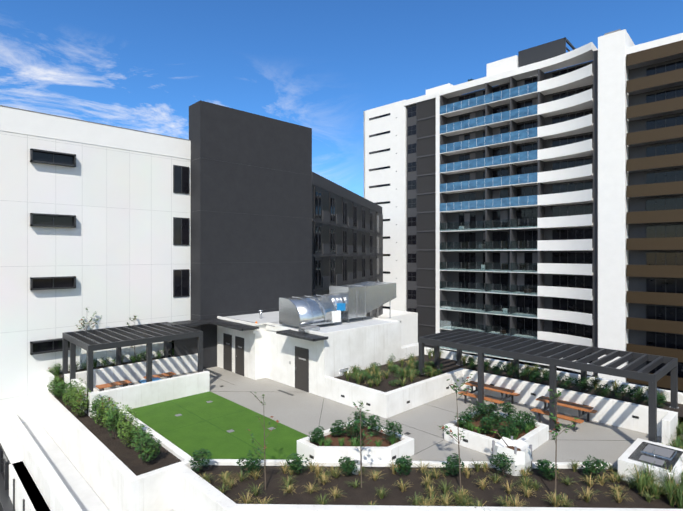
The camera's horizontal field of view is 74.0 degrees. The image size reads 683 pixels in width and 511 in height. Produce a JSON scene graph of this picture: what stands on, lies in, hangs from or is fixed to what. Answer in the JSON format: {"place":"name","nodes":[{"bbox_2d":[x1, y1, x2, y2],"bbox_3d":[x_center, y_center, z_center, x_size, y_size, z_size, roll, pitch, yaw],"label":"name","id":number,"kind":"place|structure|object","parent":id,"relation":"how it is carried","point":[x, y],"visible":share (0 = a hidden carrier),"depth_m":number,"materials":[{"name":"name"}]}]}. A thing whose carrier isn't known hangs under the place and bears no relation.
{"place":"outdoors","nodes":[
{"label":"outdoors","id":0,"kind":"place"},
{"bbox_2d":[0,105,190,482],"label":"white building","id":1,"kind":"structure","parent":0,"point":[118,254],"depth_m":23.91,"materials":[{"name":"paint"}]},
{"bbox_2d":[30,148,188,354],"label":"windows","id":2,"kind":"structure","parent":1,"relation":"attached to","point":[180,232],"depth_m":23.24,"materials":[{"name":"black glass"}]},
{"bbox_2d":[53,355,173,378],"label":"planter soil","id":3,"kind":"structure","parent":0,"point":[99,367],"depth_m":24.40,"materials":[{"name":"brown soil"}]},
{"bbox_2d":[52,308,173,374],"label":"plants","id":4,"kind":"object","parent":3,"relation":"on","point":[137,358],"visible":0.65,"depth_m":24.25,"materials":[{"name":"green plant"}]},
{"bbox_2d":[0,0,682,197],"label":"sky","id":5,"kind":"structure","parent":0,"point":[318,65],"materials":[{"name":"blue"}]},
{"bbox_2d":[364,29,682,392],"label":"tower","id":6,"kind":"structure","parent":0,"point":[528,196],"depth_m":62.06,"materials":[{"name":"grey paint"}]},
{"label":"ground","id":7,"kind":"structure","parent":0,"visible":0},
{"bbox_2d":[0,432,49,510],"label":"building facade","id":8,"kind":"structure","parent":7,"relation":"on","point":[19,491],"depth_m":17.68,"materials":[{"name":"white paint"}]},
{"bbox_2d":[174,100,311,368],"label":"wall","id":9,"kind":"structure","parent":7,"relation":"on","point":[251,213],"depth_m":29.21,"materials":[{"name":"grey paint"}]},
{"bbox_2d":[163,319,209,326],"bbox_3d":[-8.886,3.950,25.954,2.350,0.150,1.050,0,0,-44],"label":"door canopy","id":10,"kind":"object","parent":9,"relation":"attached to","point":[192,322],"visible":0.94,"depth_m":25.86,"materials":[{"name":"grey metal"}]},
{"bbox_2d":[312,172,382,317],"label":"dark apartments","id":11,"kind":"structure","parent":7,"relation":"on","point":[347,236],"depth_m":50.56,"materials":[{"name":"dark grey paint"},{"name":"glass"}]},
{"bbox_2d":[38,366,682,510],"bbox_3d":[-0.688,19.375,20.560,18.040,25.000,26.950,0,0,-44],"label":"terrace slab","id":12,"kind":"structure","parent":7,"relation":"on","point":[299,410],"depth_m":18.90,"materials":[{"name":"grey concrete"}]},
{"bbox_2d":[6,386,192,510],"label":"planter walls","id":13,"kind":"structure","parent":12,"relation":"on","point":[107,474],"depth_m":16.45,"materials":[{"name":"white concrete"}]},
{"bbox_2d":[95,380,131,390],"bbox_3d":[-11.324,6.650,22.538,1.500,0.450,0.590,0,0,-44],"label":"picnic table","id":14,"kind":"object","parent":12,"relation":"on","point":[124,383],"visible":0.81,"depth_m":22.42,"materials":[{"name":"orange wood"}]},
{"bbox_2d":[54,393,180,475],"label":"planter soil","id":15,"kind":"structure","parent":12,"relation":"on","point":[126,454],"depth_m":15.92,"materials":[{"name":"brown soil"}]},
{"bbox_2d":[46,367,161,462],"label":"planter shrubs","id":16,"kind":"object","parent":15,"relation":"on","point":[60,385],"visible":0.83,"depth_m":17.34,"materials":[{"name":"green plant"}]},
{"bbox_2d":[43,353,209,417],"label":"pergola court walls","id":17,"kind":"structure","parent":12,"relation":"on","point":[147,393],"depth_m":22.13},
{"bbox_2d":[62,322,202,412],"bbox_3d":[-10.419,5.375,22.714,5.330,3.000,4.480,0,0,-44],"label":"pergola","id":18,"kind":"object","parent":12,"relation":"on","point":[118,338],"visible":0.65,"depth_m":22.04,"materials":[{"name":"metal"}]},
{"bbox_2d":[128,377,161,384],"bbox_3d":[-9.530,6.565,22.458,1.784,0.620,0.760,0,0,-44],"label":"wheelbarrow","id":19,"kind":"object","parent":12,"relation":"on","point":[153,379],"visible":0.1,"depth_m":22.52,"materials":[{"name":"blue"}]},
{"bbox_2d":[143,372,175,378],"bbox_3d":[-9.665,6.650,24.131,1.500,0.450,0.590,0,0,-44],"label":"picnic table","id":20,"kind":"object","parent":12,"relation":"on","point":[169,374],"visible":0.67,"depth_m":24.29,"materials":[{"name":"orange wood"}]},
{"bbox_2d":[168,326,190,356],"bbox_3d":[-9.605,5.525,27.136,1.650,2.700,0.950,0,0,-44],"label":"lobby entry","id":21,"kind":"object","parent":12,"relation":"on","point":[170,347],"visible":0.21,"depth_m":26.47,"materials":[{"name":"grey"}]},
{"bbox_2d":[126,391,307,459],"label":"turf","id":22,"kind":"structure","parent":12,"relation":"on","point":[216,425],"depth_m":17.89,"materials":[{"name":"green plant"}]},
{"bbox_2d":[217,311,400,396],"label":"utility building","id":23,"kind":"structure","parent":12,"relation":"on","point":[265,351],"depth_m":24.46,"materials":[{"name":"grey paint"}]},
{"bbox_2d":[204,318,258,330],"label":"canopy doors","id":24,"kind":"structure","parent":23,"relation":"attached to","point":[231,324],"depth_m":25.44,"materials":[{"name":"grey metal"}]},
{"bbox_2d":[276,329,327,341],"bbox_3d":[-1.975,3.965,22.333,0.900,0.120,2.950,0,0,-44],"label":"door canopy","id":25,"kind":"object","parent":23,"relation":"attached to","point":[302,335],"depth_m":22.03,"materials":[{"name":"grey metal"}]},
{"bbox_2d":[226,281,395,331],"bbox_3d":[-1.753,2.800,27.573,7.520,2.150,7.401,0,0,-44],"label":"rooftop ventilation equipment","id":26,"kind":"object","parent":23,"relation":"on","point":[305,313],"visible":0.98,"depth_m":25.17,"materials":[{"name":"metal"}]},
{"bbox_2d":[297,421,413,460],"bbox_3d":[0.488,6.600,15.511,3.000,0.550,2.700,0,0,-44],"label":"square planter","id":27,"kind":"object","parent":12,"relation":"on","point":[403,445],"visible":0.6,"depth_m":15.02,"materials":[{"name":"white concrete"}]},
{"bbox_2d":[309,438,491,459],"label":"wall lights","id":28,"kind":"object","parent":27,"relation":"attached to","point":[393,457],"visible":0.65,"depth_m":14.89,"materials":[{"name":"black plastic"}]},
{"bbox_2d":[308,400,538,446],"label":"shrubs","id":29,"kind":"object","parent":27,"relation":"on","point":[511,427],"visible":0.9,"depth_m":16.07,"materials":[{"name":"green plant"}]},
{"bbox_2d":[137,459,682,510],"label":"planter walls","id":30,"kind":"structure","parent":12,"relation":"on","point":[181,486],"depth_m":13.33,"materials":[{"name":"white concrete"}]},
{"bbox_2d":[210,376,635,454],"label":"concrete joints","id":31,"kind":"object","parent":12,"relation":"on","point":[407,433],"visible":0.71,"depth_m":19.00,"materials":[{"name":"concrete"}]},
{"bbox_2d":[192,465,677,508],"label":"planter soil","id":32,"kind":"structure","parent":12,"relation":"on","point":[366,493],"depth_m":13.27,"materials":[{"name":"brown soil"}]},
{"bbox_2d":[352,460,360,474],"bbox_3d":[0.462,6.693,14.239,0.310,0.365,0.310,0,0,-44],"label":"paint bucket","id":33,"kind":"object","parent":32,"relation":"on","point":[358,468],"visible":0.54,"depth_m":14.12,"materials":[{"name":"plastic"}]},
{"bbox_2d":[246,374,579,491],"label":"young trees","id":34,"kind":"object","parent":32,"relation":"on","point":[555,418],"visible":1,"depth_m":13.21,"materials":[{"name":"green plant"}]},
{"bbox_2d":[189,439,682,479],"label":"planter shrubs","id":35,"kind":"object","parent":32,"relation":"on","point":[402,465],"visible":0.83,"depth_m":13.98,"materials":[{"name":"green plant"}]},
{"bbox_2d":[200,417,682,510],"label":"grass planter","id":36,"kind":"object","parent":32,"relation":"on","point":[648,484],"visible":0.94,"depth_m":13.01,"materials":[{"name":"green plant"}]},
{"bbox_2d":[618,438,682,493],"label":"barbecue counter","id":37,"kind":"object","parent":32,"relation":"on","point":[637,451],"visible":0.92,"depth_m":13.83,"materials":[{"name":"white concrete"}]},
{"bbox_2d":[458,381,519,410],"bbox_3d":[6.821,6.495,20.971,1.880,0.760,2.200,0,0,-44],"label":"picnic table","id":38,"kind":"object","parent":12,"relation":"on","point":[506,391],"visible":0.77,"depth_m":20.70,"materials":[{"name":"wood"}]},
{"bbox_2d":[444,411,548,455],"bbox_3d":[5.748,6.600,16.820,2.800,0.550,2.700,0,0,-44],"label":"square planter","id":39,"kind":"object","parent":12,"relation":"on","point":[537,436],"visible":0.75,"depth_m":16.21,"materials":[{"name":"white concrete"}]},
{"bbox_2d":[324,343,682,445],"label":"planter walls","id":40,"kind":"structure","parent":12,"relation":"on","point":[613,412],"depth_m":20.12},
{"bbox_2d":[341,384,638,418],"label":"wall lights","id":41,"kind":"object","parent":40,"relation":"on","point":[633,416],"depth_m":20.01,"materials":[{"name":"black plastic"}]},
{"bbox_2d":[334,354,682,444],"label":"planter soil","id":42,"kind":"structure","parent":40,"relation":"in","point":[449,365],"depth_m":21.69,"materials":[{"name":"brown soil"}]},
{"bbox_2d":[341,353,443,386],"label":"planter plants","id":43,"kind":"object","parent":42,"relation":"on","point":[430,370],"visible":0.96,"depth_m":22.12,"materials":[{"name":"green plant"}]},
{"bbox_2d":[426,348,669,407],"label":"planter shrubs","id":44,"kind":"object","parent":42,"relation":"on","point":[534,374],"visible":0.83,"depth_m":20.08,"materials":[{"name":"green plant"}]},
{"bbox_2d":[492,429,532,475],"bbox_3d":[5.475,6.240,14.578,1.121,1.270,1.116,0,0,-44],"label":"bulk bag","id":45,"kind":"object","parent":12,"relation":"on","point":[519,452],"visible":0.88,"depth_m":14.27,"materials":[{"name":"fabric"}]},
{"bbox_2d":[418,329,678,442],"bbox_3d":[8.519,5.475,20.106,3.730,2.800,9.880,0,0,-44],"label":"pergola","id":46,"kind":"object","parent":12,"relation":"on","point":[551,354],"visible":0.94,"depth_m":18.91,"materials":[{"name":"metal"}]},
{"bbox_2d":[531,396,596,431],"bbox_3d":[9.162,6.495,18.679,1.880,0.760,2.050,0,0,-44],"label":"picnic table","id":47,"kind":"object","parent":12,"relation":"on","point":[578,407],"visible":0.83,"depth_m":18.42,"materials":[{"name":"wood"}]},
{"bbox_2d":[378,309,417,345],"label":"wall","id":48,"kind":"structure","parent":7,"relation":"on","point":[409,327],"depth_m":71.60,"materials":[{"name":"white paint"}]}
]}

